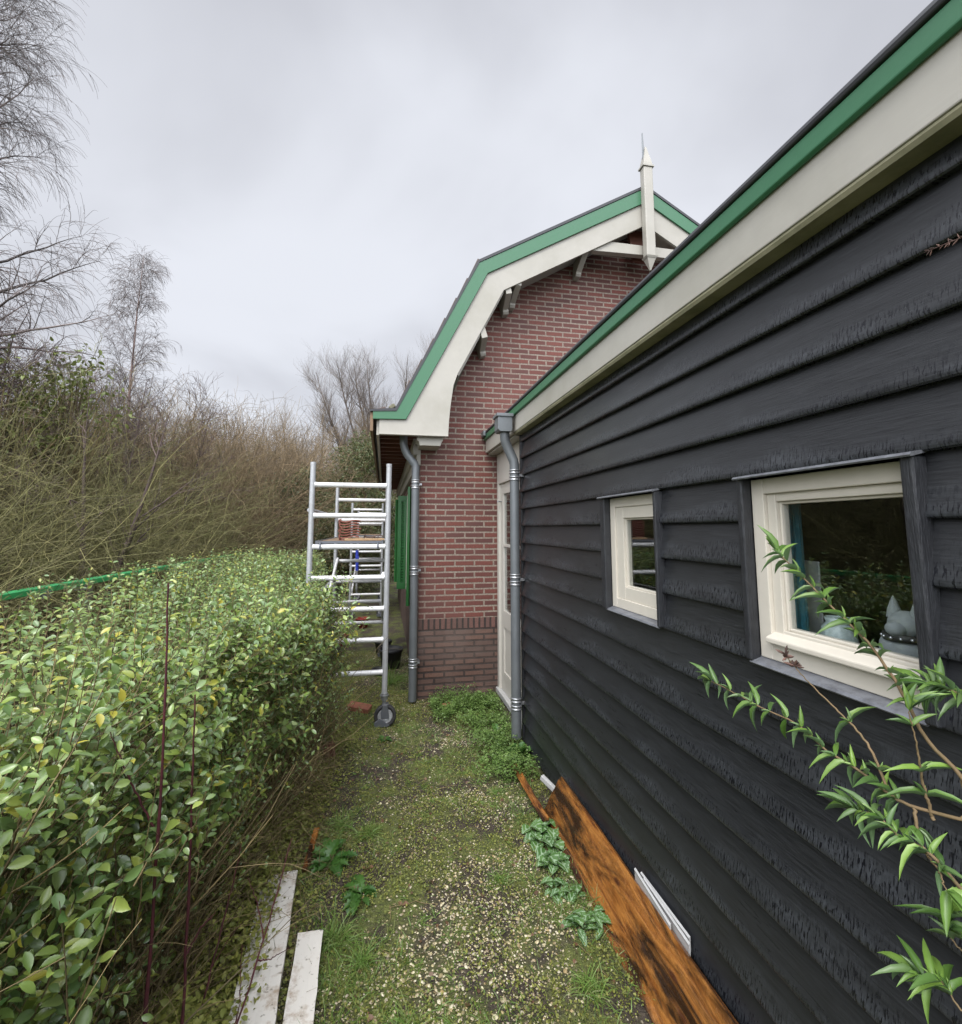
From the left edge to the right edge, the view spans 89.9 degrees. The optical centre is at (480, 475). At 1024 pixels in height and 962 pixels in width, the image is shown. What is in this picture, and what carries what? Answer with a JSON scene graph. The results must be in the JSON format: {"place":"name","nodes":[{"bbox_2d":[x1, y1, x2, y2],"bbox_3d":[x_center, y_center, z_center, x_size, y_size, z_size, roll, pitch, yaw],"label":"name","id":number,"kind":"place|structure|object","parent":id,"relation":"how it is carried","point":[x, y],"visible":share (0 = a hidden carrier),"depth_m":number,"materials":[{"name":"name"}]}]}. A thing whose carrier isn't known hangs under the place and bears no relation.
{"place":"outdoors","nodes":[
{"label":"outdoors","id":0,"kind":"place"},
{"bbox_2d":[6,550,652,1023],"bbox_3d":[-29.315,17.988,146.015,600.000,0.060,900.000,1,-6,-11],"label":"ground","id":1,"kind":"structure","parent":0,"point":[396,634],"depth_m":2.45,"materials":[{"name":"plant"}]},
{"bbox_2d":[0,342,77,559],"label":"bare tree","id":2,"kind":"object","parent":1,"relation":"on","point":[26,524],"visible":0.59,"depth_m":4.54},
{"bbox_2d":[0,335,84,511],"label":"laurel bush","id":3,"kind":"object","parent":1,"relation":"on","point":[28,405],"visible":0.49,"depth_m":6.48,"materials":[{"name":"green plant"}]},
{"bbox_2d":[0,293,108,576],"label":"bare tree","id":4,"kind":"object","parent":1,"relation":"on","point":[4,366],"visible":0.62,"depth_m":6.29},
{"bbox_2d":[1,336,134,642],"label":"laurel bush","id":5,"kind":"object","parent":1,"relation":"on","point":[75,392],"visible":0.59,"depth_m":7.24,"materials":[{"name":"green plant"}]},
{"bbox_2d":[0,0,150,436],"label":"bare birch","id":6,"kind":"object","parent":1,"relation":"on","point":[28,71],"visible":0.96,"depth_m":7.37,"materials":[{"name":"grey plant"}]},
{"bbox_2d":[0,370,161,664],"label":"thicket bush","id":7,"kind":"object","parent":1,"relation":"on","point":[42,500],"visible":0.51,"depth_m":5.16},
{"bbox_2d":[6,375,185,560],"bbox_3d":[-6.712,0.410,8.074,3.489,4.591,2.391,1,-6,-11],"label":"bare tree","id":8,"kind":"object","parent":1,"relation":"on","point":[131,456],"visible":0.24,"depth_m":8.09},
{"bbox_2d":[0,356,227,704],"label":"thicket bush","id":9,"kind":"object","parent":1,"relation":"on","point":[2,558],"visible":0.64,"depth_m":4.16,"materials":[{"name":"plant"}]},
{"bbox_2d":[4,370,224,639],"bbox_3d":[-4.708,0.556,6.175,2.264,3.887,1.610,1,-6,-11],"label":"bare tree","id":10,"kind":"object","parent":1,"relation":"on","point":[135,527],"visible":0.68,"depth_m":6.32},
{"bbox_2d":[3,371,239,469],"bbox_3d":[-16.097,0.312,17.255,13.951,8.698,15.081,3,-7,-28],"label":"thicket bush","id":11,"kind":"object","parent":1,"relation":"on","point":[104,409],"visible":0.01,"depth_m":17.46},
{"bbox_2d":[0,352,243,611],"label":"thicket bush","id":12,"kind":"object","parent":1,"relation":"on","point":[86,481],"visible":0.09,"depth_m":6.95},
{"bbox_2d":[0,551,246,659],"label":"rail fence","id":13,"kind":"object","parent":1,"relation":"on","point":[13,594],"visible":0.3,"depth_m":4.78,"materials":[{"name":"metal"}]},
{"bbox_2d":[0,331,264,679],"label":"thicket bush","id":14,"kind":"object","parent":1,"relation":"on","point":[46,531],"visible":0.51,"depth_m":5.26,"materials":[{"name":"plant"}]},
{"bbox_2d":[77,237,196,507],"bbox_3d":[-8.166,-1.353,10.720,2.902,8.656,2.720,1,-6,-11],"label":"bare birch","id":15,"kind":"object","parent":1,"relation":"on","point":[139,305],"visible":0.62,"depth_m":10.96,"materials":[{"name":"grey plant"}]},
{"bbox_2d":[0,328,274,520],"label":"thicket bush","id":16,"kind":"object","parent":1,"relation":"on","point":[132,416],"visible":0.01,"depth_m":12.27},
{"bbox_2d":[110,583,168,1023],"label":"dogwood shoot","id":17,"kind":"object","parent":1,"relation":"on","point":[148,975],"visible":0.91,"depth_m":1.32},
{"bbox_2d":[0,535,293,751],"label":"undergrowth","id":18,"kind":"object","parent":1,"relation":"on","point":[69,611],"visible":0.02,"depth_m":4.66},
{"bbox_2d":[46,367,260,576],"bbox_3d":[-6.631,0.302,9.664,4.213,5.164,1.960,1,-6,-11],"label":"bare tree","id":19,"kind":"object","parent":1,"relation":"on","point":[201,411],"visible":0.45,"depth_m":9.65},
{"bbox_2d":[0,379,315,638],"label":"thicket bush","id":20,"kind":"object","parent":1,"relation":"on","point":[150,522],"visible":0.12,"depth_m":7.67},
{"bbox_2d":[0,383,334,675],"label":"thicket bush","id":21,"kind":"object","parent":1,"relation":"on","point":[163,552],"visible":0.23,"depth_m":6.34,"materials":[{"name":"plant"}]},
{"bbox_2d":[1,332,333,555],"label":"thicket bush","id":22,"kind":"object","parent":1,"relation":"on","point":[175,458],"visible":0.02,"depth_m":10.17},
{"bbox_2d":[0,413,349,628],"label":"thicket bush","id":23,"kind":"object","parent":1,"relation":"on","point":[213,541],"visible":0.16,"depth_m":8.97,"materials":[{"name":"plant"}]},
{"bbox_2d":[3,368,374,546],"bbox_3d":[-8.676,0.656,14.867,12.388,7.145,11.460,5,-8,-36],"label":"thicket bush","id":24,"kind":"object","parent":1,"relation":"on","point":[270,440],"visible":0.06,"depth_m":13.88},
{"bbox_2d":[40,361,337,480],"bbox_3d":[-11.984,0.580,18.577,13.453,8.388,14.542,5,-8,-40],"label":"thicket bush","id":25,"kind":"object","parent":1,"relation":"on","point":[215,428],"visible":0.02,"depth_m":17.38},
{"bbox_2d":[1,379,392,588],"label":"thicket bush","id":26,"kind":"object","parent":1,"relation":"on","point":[255,519],"visible":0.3,"depth_m":11.24,"materials":[{"name":"plant"}]},
{"bbox_2d":[180,695,214,1023],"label":"dogwood shoot","id":27,"kind":"object","parent":1,"relation":"on","point":[186,951],"visible":0.98,"depth_m":1.43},
{"bbox_2d":[0,545,404,1023],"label":"privet hedge","id":28,"kind":"object","parent":1,"relation":"on","point":[78,822],"visible":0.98,"depth_m":1.64,"materials":[{"name":"green plant"}]},
{"bbox_2d":[198,843,241,1018],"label":"dogwood shoot","id":29,"kind":"object","parent":1,"relation":"on","point":[212,964],"visible":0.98,"depth_m":1.68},
{"bbox_2d":[114,718,368,1023],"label":"weeds","id":30,"kind":"object","parent":1,"relation":"on","point":[192,1005],"visible":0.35,"depth_m":2.06,"materials":[{"name":"green plant"}]},
{"bbox_2d":[229,890,264,1023],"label":"white plank","id":31,"kind":"object","parent":1,"relation":"on","point":[236,995],"visible":0.28,"depth_m":1.88,"materials":[{"name":"paint"}]},
{"bbox_2d":[157,404,350,488],"bbox_3d":[-11.707,1.073,26.324,14.947,9.320,16.158,-3,-7,25],"label":"thicket bush","id":32,"kind":"object","parent":1,"relation":"on","point":[271,439],"visible":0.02,"depth_m":25.18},
{"bbox_2d":[123,386,396,563],"bbox_3d":[-8.501,0.609,19.326,13.498,8.013,13.703,-2,-7,17],"label":"thicket bush","id":33,"kind":"object","parent":1,"relation":"on","point":[287,443],"visible":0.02,"depth_m":19.35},
{"bbox_2d":[122,729,400,1023],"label":"dry grass","id":34,"kind":"structure","parent":1,"relation":"on","point":[297,861],"depth_m":2.50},
{"bbox_2d":[234,838,291,1023],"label":"dogwood shoot","id":35,"kind":"object","parent":1,"relation":"on","point":[254,969],"visible":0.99,"depth_m":1.55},
{"bbox_2d":[236,870,297,1023],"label":"white plank","id":36,"kind":"object","parent":1,"relation":"on","point":[265,1006],"visible":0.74,"depth_m":1.92,"materials":[{"name":"paint"}]},
{"bbox_2d":[142,408,397,570],"bbox_3d":[-7.185,1.130,15.847,10.772,6.213,9.965,-4,-7,29],"label":"thicket bush","id":37,"kind":"object","parent":1,"relation":"on","point":[294,478],"visible":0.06,"depth_m":14.60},
{"bbox_2d":[197,409,394,559],"bbox_3d":[-8.594,1.145,25.329,14.017,8.322,14.230,-5,-8,38],"label":"thicket bush","id":38,"kind":"object","parent":1,"relation":"on","point":[312,448],"visible":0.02,"depth_m":22.71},
{"bbox_2d":[252,462,347,582],"bbox_3d":[-5.546,1.750,14.595,3.364,4.542,3.856,1,-6,-11],"label":"bush","id":39,"kind":"object","parent":1,"relation":"on","point":[307,487],"visible":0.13,"depth_m":14.11,"materials":[{"name":"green plant"}]},
{"bbox_2d":[283,930,322,1023],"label":"white plank","id":40,"kind":"object","parent":1,"relation":"on","point":[300,1002],"visible":0.99,"depth_m":1.87,"materials":[{"name":"paint"}]},
{"bbox_2d":[302,827,319,871],"bbox_3d":[-0.919,2.025,2.611,0.034,0.115,0.192,0,-6,-1],"label":"broken lath","id":41,"kind":"object","parent":1,"relation":"on","point":[314,837],"visible":0.91,"depth_m":2.60,"materials":[{"name":"brown wood"}]},
{"bbox_2d":[267,393,371,493],"bbox_3d":[-7.697,0.212,23.831,6.042,8.500,2.775,0,-6,2],"label":"bare poplar","id":42,"kind":"object","parent":1,"relation":"on","point":[363,426],"visible":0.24,"depth_m":23.91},
{"bbox_2d":[321,741,335,762],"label":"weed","id":43,"kind":"object","parent":1,"relation":"on","point":[333,752],"visible":0.29,"depth_m":3.74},
{"bbox_2d":[304,838,357,878],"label":"thistle weed","id":44,"kind":"object","parent":1,"relation":"on","point":[332,847],"visible":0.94,"depth_m":2.60,"materials":[{"name":"green plant"}]},
{"bbox_2d":[313,902,367,969],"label":"grass tuft","id":45,"kind":"object","parent":1,"relation":"on","point":[341,943],"visible":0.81,"depth_m":2.12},
{"bbox_2d":[318,802,366,837],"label":"grass tuft","id":46,"kind":"object","parent":1,"relation":"on","point":[340,824],"visible":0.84,"depth_m":2.91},
{"bbox_2d":[302,492,394,595],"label":"evergreen shrub","id":47,"kind":"object","parent":1,"relation":"on","point":[344,567],"visible":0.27,"depth_m":13.29,"materials":[{"name":"green plant"}]},
{"bbox_2d":[306,462,395,727],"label":"scaffold tower","id":48,"kind":"structure","parent":1,"relation":"on","point":[385,713],"depth_m":4.50,"materials":[{"name":"metal"}]},
{"bbox_2d":[345,538,383,540],"bbox_3d":[-1.160,0.642,4.805,0.382,0.020,0.090,2,-7,-17],"label":"plank offcut","id":49,"kind":"object","parent":48,"relation":"on","point":[361,539],"visible":1,"depth_m":4.79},
{"bbox_2d":[319,429,397,584],"bbox_3d":[-4.415,1.370,17.100,4.343,6.179,4.895,-1,-6,9],"label":"ivy covered tree","id":50,"kind":"object","parent":1,"relation":"on","point":[368,450],"visible":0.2,"depth_m":16.38,"materials":[{"name":"green plant"}]},
{"bbox_2d":[341,874,377,915],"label":"thistle weed","id":51,"kind":"object","parent":1,"relation":"on","point":[354,896],"visible":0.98,"depth_m":2.38,"materials":[{"name":"green plant"}]},
{"bbox_2d":[347,701,371,713],"bbox_3d":[-1.197,2.296,4.758,0.223,0.054,0.105,6,3,9],"label":"loose brick","id":52,"kind":"object","parent":1,"relation":"on","point":[365,708],"visible":0.7,"depth_m":4.72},
{"bbox_2d":[293,331,433,544],"bbox_3d":[-4.402,-1.506,25.401,10.812,12.331,5.329,1,-6,-11],"label":"bare poplar","id":53,"kind":"object","parent":1,"relation":"on","point":[361,387],"visible":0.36,"depth_m":24.92,"materials":[{"name":"plant"}]},
{"bbox_2d":[333,925,394,995],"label":"grass tuft","id":54,"kind":"object","parent":1,"relation":"on","point":[365,961],"visible":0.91,"depth_m":2.01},
{"bbox_2d":[345,817,384,846],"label":"grass tuft","id":55,"kind":"object","parent":1,"relation":"on","point":[369,830],"visible":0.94,"depth_m":2.82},
{"bbox_2d":[346,503,384,617],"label":"scaffold tower","id":56,"kind":"structure","parent":1,"relation":"on","point":[357,595],"depth_m":9.95,"materials":[{"name":"metal"}]},
{"bbox_2d":[355,550,358,570],"bbox_3d":[-2.513,1.734,9.794,0.074,0.412,0.070,1,-6,-11],"label":"strap bundle","id":57,"kind":"object","parent":56,"relation":"hanging from","point":[357,563],"visible":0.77,"depth_m":9.77,"materials":[{"name":"blue fabric"}]},
{"bbox_2d":[371,666,381,676],"bbox_3d":[-1.241,2.407,5.896,0.194,0.077,0.194,1,-6,-11],"label":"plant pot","id":58,"kind":"object","parent":1,"relation":"on","point":[377,668],"visible":0.2,"depth_m":5.96,"materials":[{"name":"black plastic"}]},
{"bbox_2d":[112,650,648,1023],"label":"moss","id":59,"kind":"object","parent":1,"relation":"on","point":[474,926],"visible":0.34,"depth_m":2.45,"materials":[{"name":"green plant"}]},
{"bbox_2d":[374,639,391,655],"bbox_3d":[-1.407,2.481,6.932,0.259,0.197,0.259,1,-6,-11],"label":"plant pot","id":60,"kind":"object","parent":1,"relation":"on","point":[377,644],"visible":0.36,"depth_m":6.86,"materials":[{"name":"black plastic"}]},
{"bbox_2d":[377,735,391,741],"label":"thistle weed","id":61,"kind":"object","parent":1,"relation":"on","point":[384,737],"visible":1,"depth_m":4.10,"materials":[{"name":"green plant"}]},
{"bbox_2d":[370,655,408,688],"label":"grass tuft","id":62,"kind":"object","parent":1,"relation":"on","point":[392,681],"visible":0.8,"depth_m":5.57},
{"bbox_2d":[378,645,402,669],"bbox_3d":[-1.172,2.380,6.272,0.324,0.247,0.324,1,-6,-11],"label":"plant pot","id":63,"kind":"object","parent":1,"relation":"on","point":[394,655],"visible":0.82,"depth_m":6.19,"materials":[{"name":"black plastic"}]},
{"bbox_2d":[383,985,448,1023],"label":"grass tuft","id":64,"kind":"object","parent":1,"relation":"on","point":[403,1018],"visible":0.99,"depth_m":1.78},
{"bbox_2d":[235,683,608,1023],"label":"fallen twigs","id":65,"kind":"object","parent":1,"relation":"on","point":[437,867],"visible":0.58,"depth_m":2.39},
{"bbox_2d":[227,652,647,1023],"bbox_3d":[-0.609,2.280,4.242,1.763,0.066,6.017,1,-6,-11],"label":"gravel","id":66,"kind":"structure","parent":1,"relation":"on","point":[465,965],"depth_m":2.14,"materials":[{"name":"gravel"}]},
{"bbox_2d":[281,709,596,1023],"bbox_3d":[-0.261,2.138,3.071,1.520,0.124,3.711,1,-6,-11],"label":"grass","id":67,"kind":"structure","parent":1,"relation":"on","point":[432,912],"depth_m":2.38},
{"bbox_2d":[284,697,614,1023],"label":"leaf litter","id":68,"kind":"object","parent":1,"relation":"on","point":[371,1016],"visible":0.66,"depth_m":2.56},
{"bbox_2d":[428,682,541,782],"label":"ground cover","id":69,"kind":"object","parent":1,"relation":"on","point":[474,699],"visible":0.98,"depth_m":4.25,"materials":[{"name":"green plant"}]},
{"bbox_2d":[489,723,504,733],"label":"dock plant","id":70,"kind":"object","parent":1,"relation":"on","point":[495,725],"visible":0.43,"depth_m":4.28,"materials":[{"name":"green plant"}]},
{"bbox_2d":[486,784,508,797],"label":"grass tuft","id":71,"kind":"object","parent":1,"relation":"on","point":[495,791],"visible":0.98,"depth_m":3.31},
{"bbox_2d":[483,862,520,890],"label":"grass tuft","id":72,"kind":"object","parent":1,"relation":"on","point":[499,877],"visible":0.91,"depth_m":2.47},
{"bbox_2d":[503,742,531,759],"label":"dock plant","id":73,"kind":"object","parent":1,"relation":"on","point":[520,744],"visible":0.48,"depth_m":3.86,"materials":[{"name":"green plant"}]},
{"bbox_2d":[511,763,549,821],"bbox_3d":[0.321,2.139,3.282,0.056,0.046,0.735,1,-6,-11],"label":"orange batten","id":74,"kind":"object","parent":1,"relation":"on","point":[538,807],"visible":0.94,"depth_m":3.17,"materials":[{"name":"brown wood"}]},
{"bbox_2d":[370,133,699,699],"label":"brick house","id":75,"kind":"structure","parent":1,"relation":"on","point":[523,316],"depth_m":5.51,"materials":[{"name":"red brick"}]},
{"bbox_2d":[406,495,407,566],"bbox_3d":[-1.015,0.981,6.997,0.060,1.490,1.550,1,-6,-11],"label":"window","id":76,"kind":"structure","parent":75,"relation":"in","point":[407,495],"depth_m":7.69,"materials":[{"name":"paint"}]},
{"bbox_2d":[400,436,421,701],"bbox_3d":[-0.774,0.916,5.187,0.253,2.881,0.168,1,-6,-11],"label":"downpipe","id":77,"kind":"object","parent":75,"relation":"attached to","point":[413,661],"visible":1,"depth_m":5.12,"materials":[{"name":"metal"}]},
{"bbox_2d":[521,818,560,852],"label":"variegated weed","id":78,"kind":"object","parent":1,"relation":"on","point":[545,833],"visible":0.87,"depth_m":2.82,"materials":[{"name":"green plant"}]},
{"bbox_2d":[540,774,554,790],"bbox_3d":[0.465,2.097,3.269,0.031,0.032,0.142,5,9,-40],"label":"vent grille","id":79,"kind":"object","parent":1,"relation":"on","point":[547,782],"visible":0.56,"depth_m":3.27,"materials":[{"name":"plastic"}]},
{"bbox_2d":[536,839,569,874],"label":"variegated weed","id":80,"kind":"object","parent":1,"relation":"on","point":[550,856],"visible":0.93,"depth_m":2.60,"materials":[{"name":"green plant"}]},
{"bbox_2d":[540,876,586,905],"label":"variegated weed","id":81,"kind":"object","parent":1,"relation":"on","point":[561,892],"visible":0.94,"depth_m":2.36,"materials":[{"name":"green plant"}]},
{"bbox_2d":[560,905,611,945],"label":"variegated weed","id":82,"kind":"object","parent":1,"relation":"on","point":[581,917],"visible":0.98,"depth_m":2.17,"materials":[{"name":"green plant"}]},
{"bbox_2d":[563,955,619,1017],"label":"grass tuft","id":83,"kind":"object","parent":1,"relation":"on","point":[587,979],"visible":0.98,"depth_m":1.86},
{"bbox_2d":[563,848,663,1023],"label":"stained plank","id":84,"kind":"object","parent":1,"relation":"on","point":[652,1012],"visible":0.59,"depth_m":2.02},
{"bbox_2d":[544,776,738,1023],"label":"stained plank","id":85,"kind":"object","parent":1,"relation":"on","point":[676,983],"visible":0.94,"depth_m":2.04,"materials":[{"name":"wood"}]},
{"bbox_2d":[634,868,670,929],"bbox_3d":[0.733,1.826,2.067,0.009,0.055,0.300,1,-3,-9],"label":"white strip","id":86,"kind":"object","parent":85,"relation":"on","point":[643,885],"visible":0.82,"depth_m":2.07,"materials":[{"name":"plastic"}]},
{"bbox_2d":[643,877,690,955],"bbox_3d":[0.763,1.818,1.992,0.009,0.055,0.340,1,-5,-10],"label":"white strip","id":87,"kind":"object","parent":85,"relation":"on","point":[680,935],"visible":0.62,"depth_m":1.93,"materials":[{"name":"plastic"}]},
{"bbox_2d":[481,0,961,1023],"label":"timber shed","id":88,"kind":"structure","parent":1,"relation":"on","point":[773,336],"depth_m":1.55,"materials":[{"name":"black"}]},
{"bbox_2d":[493,413,524,739],"bbox_3d":[0.254,0.830,4.186,0.260,2.752,0.176,1,-6,-11],"label":"downpipe","id":89,"kind":"object","parent":88,"relation":"attached to","point":[503,425],"visible":0.99,"depth_m":4.16,"materials":[{"name":"metal"}]},
{"bbox_2d":[497,478,521,713],"bbox_3d":[0.323,1.148,4.826,0.103,2.220,1.070,1,-6,-11],"label":"door","id":90,"kind":"structure","parent":88,"relation":"in","point":[505,487],"depth_m":5.22,"materials":[{"name":"paint"}]},
{"bbox_2d":[610,493,666,619],"bbox_3d":[0.796,0.387,2.357,0.070,0.574,0.543,1,-6,-11],"label":"window","id":91,"kind":"structure","parent":88,"relation":"in","point":[642,601],"depth_m":2.48,"materials":[{"name":"paint"}]},
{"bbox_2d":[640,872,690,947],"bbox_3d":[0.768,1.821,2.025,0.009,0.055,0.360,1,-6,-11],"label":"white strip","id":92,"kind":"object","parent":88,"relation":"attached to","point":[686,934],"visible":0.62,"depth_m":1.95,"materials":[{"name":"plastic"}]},
{"bbox_2d":[788,504,809,630],"bbox_3d":[1.050,0.282,1.638,0.023,0.600,0.108,1,-6,-11],"label":"curtain","id":93,"kind":"object","parent":88,"relation":"hanging from","point":[801,604],"visible":0.11,"depth_m":1.60,"materials":[{"name":"teal fabric"}]},
{"bbox_2d":[804,560,823,633],"bbox_3d":[1.127,0.428,1.641,0.007,0.270,0.102,0,-6,0],"label":"picture board","id":94,"kind":"object","parent":88,"relation":"on","point":[812,570],"visible":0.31,"depth_m":1.63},
{"bbox_2d":[751,461,922,709],"bbox_3d":[0.991,0.273,1.330,0.092,0.574,0.560,1,-6,-11],"label":"window","id":95,"kind":"structure","parent":88,"relation":"in","point":[833,658],"depth_m":1.40,"materials":[{"name":"paint"}]},
{"bbox_2d":[879,595,917,657],"bbox_3d":[1.133,0.428,1.293,0.116,0.203,0.120,1,-6,-11],"label":"toy animal","id":96,"kind":"object","parent":88,"relation":"on","point":[898,634],"visible":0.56,"depth_m":1.26},
{"bbox_2d":[924,234,961,255],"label":"dry twig","id":97,"kind":"object","parent":88,"relation":"attached to","point":[948,244],"visible":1,"depth_m":1.01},
{"bbox_2d":[690,524,961,1023],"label":"buddleia bush","id":98,"kind":"object","parent":1,"relation":"on","point":[936,974],"visible":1,"depth_m":0.84,"materials":[{"name":"green plant"}]},
{"bbox_2d":[356,617,368,627],"bbox_3d":[-2.180,2.710,8.855,0.264,0.166,0.264,1,-6,-11],"label":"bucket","id":99,"kind":"object","parent":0,"point":[361,619],"visible":0.59,"depth_m":8.77,"materials":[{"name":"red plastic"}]},
{"bbox_2d":[0,0,932,507],"label":"sky","id":100,"kind":"structure","parent":0,"point":[306,175],"materials":[{"name":"grey"}]},
{"bbox_2d":[820,615,859,643],"bbox_3d":[1.087,0.497,1.461,0.100,0.130,0.100,1,-6,-11],"label":"glass jar","id":101,"kind":"object","parent":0,"point":[839,631],"visible":0.3,"depth_m":1.43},
{"bbox_3d":[-1.379,0.672,5.069,0.200,0.038,0.340,2,-7,-20],"label":"roof tile","id":102,"kind":"object","parent":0,"visible":0},
{"bbox_2d":[338,535,358,538],"bbox_3d":[-1.391,0.645,5.066,0.200,0.038,0.340,2,-7,-17],"label":"roof tile","id":103,"kind":"object","parent":102,"relation":"on","point":[339,536],"visible":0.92,"depth_m":4.92,"materials":[{"name":"ceramic"}]},
{"bbox_2d":[339,532,359,535],"bbox_3d":[-1.385,0.619,5.072,0.200,0.038,0.340,2,-7,-16],"label":"roof tile","id":104,"kind":"object","parent":103,"relation":"on","point":[348,534],"visible":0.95,"depth_m":4.91,"materials":[{"name":"ceramic"}]},
{"bbox_2d":[338,529,359,532],"bbox_3d":[-1.389,0.591,5.068,0.200,0.038,0.340,2,-7,-20],"label":"roof tile","id":105,"kind":"object","parent":104,"relation":"on","point":[339,530],"visible":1,"depth_m":4.93,"materials":[{"name":"ceramic"}]},
{"bbox_2d":[339,527,360,530],"bbox_3d":[-1.379,0.564,5.071,0.200,0.038,0.340,2,-7,-19],"label":"roof tile","id":106,"kind":"object","parent":105,"relation":"on","point":[340,528],"visible":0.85,"depth_m":4.92,"materials":[{"name":"ceramic"}]},
{"bbox_3d":[-1.391,0.539,5.081,0.200,0.038,0.340,2,-7,-16],"label":"roof tile","id":107,"kind":"object","parent":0,"visible":0},
{"bbox_2d":[339,522,358,525],"bbox_3d":[-1.394,0.512,5.088,0.200,0.038,0.340,2,-7,-17],"label":"roof tile","id":108,"kind":"object","parent":107,"relation":"on","point":[349,523],"visible":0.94,"depth_m":4.93,"materials":[{"name":"ceramic"}]},
{"bbox_2d":[338,519,360,522],"bbox_3d":[-1.391,0.486,5.094,0.200,0.038,0.340,2,-7,-20],"label":"roof tile","id":109,"kind":"object","parent":108,"relation":"on","point":[340,520],"visible":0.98,"depth_m":4.94,"materials":[{"name":"ceramic"}]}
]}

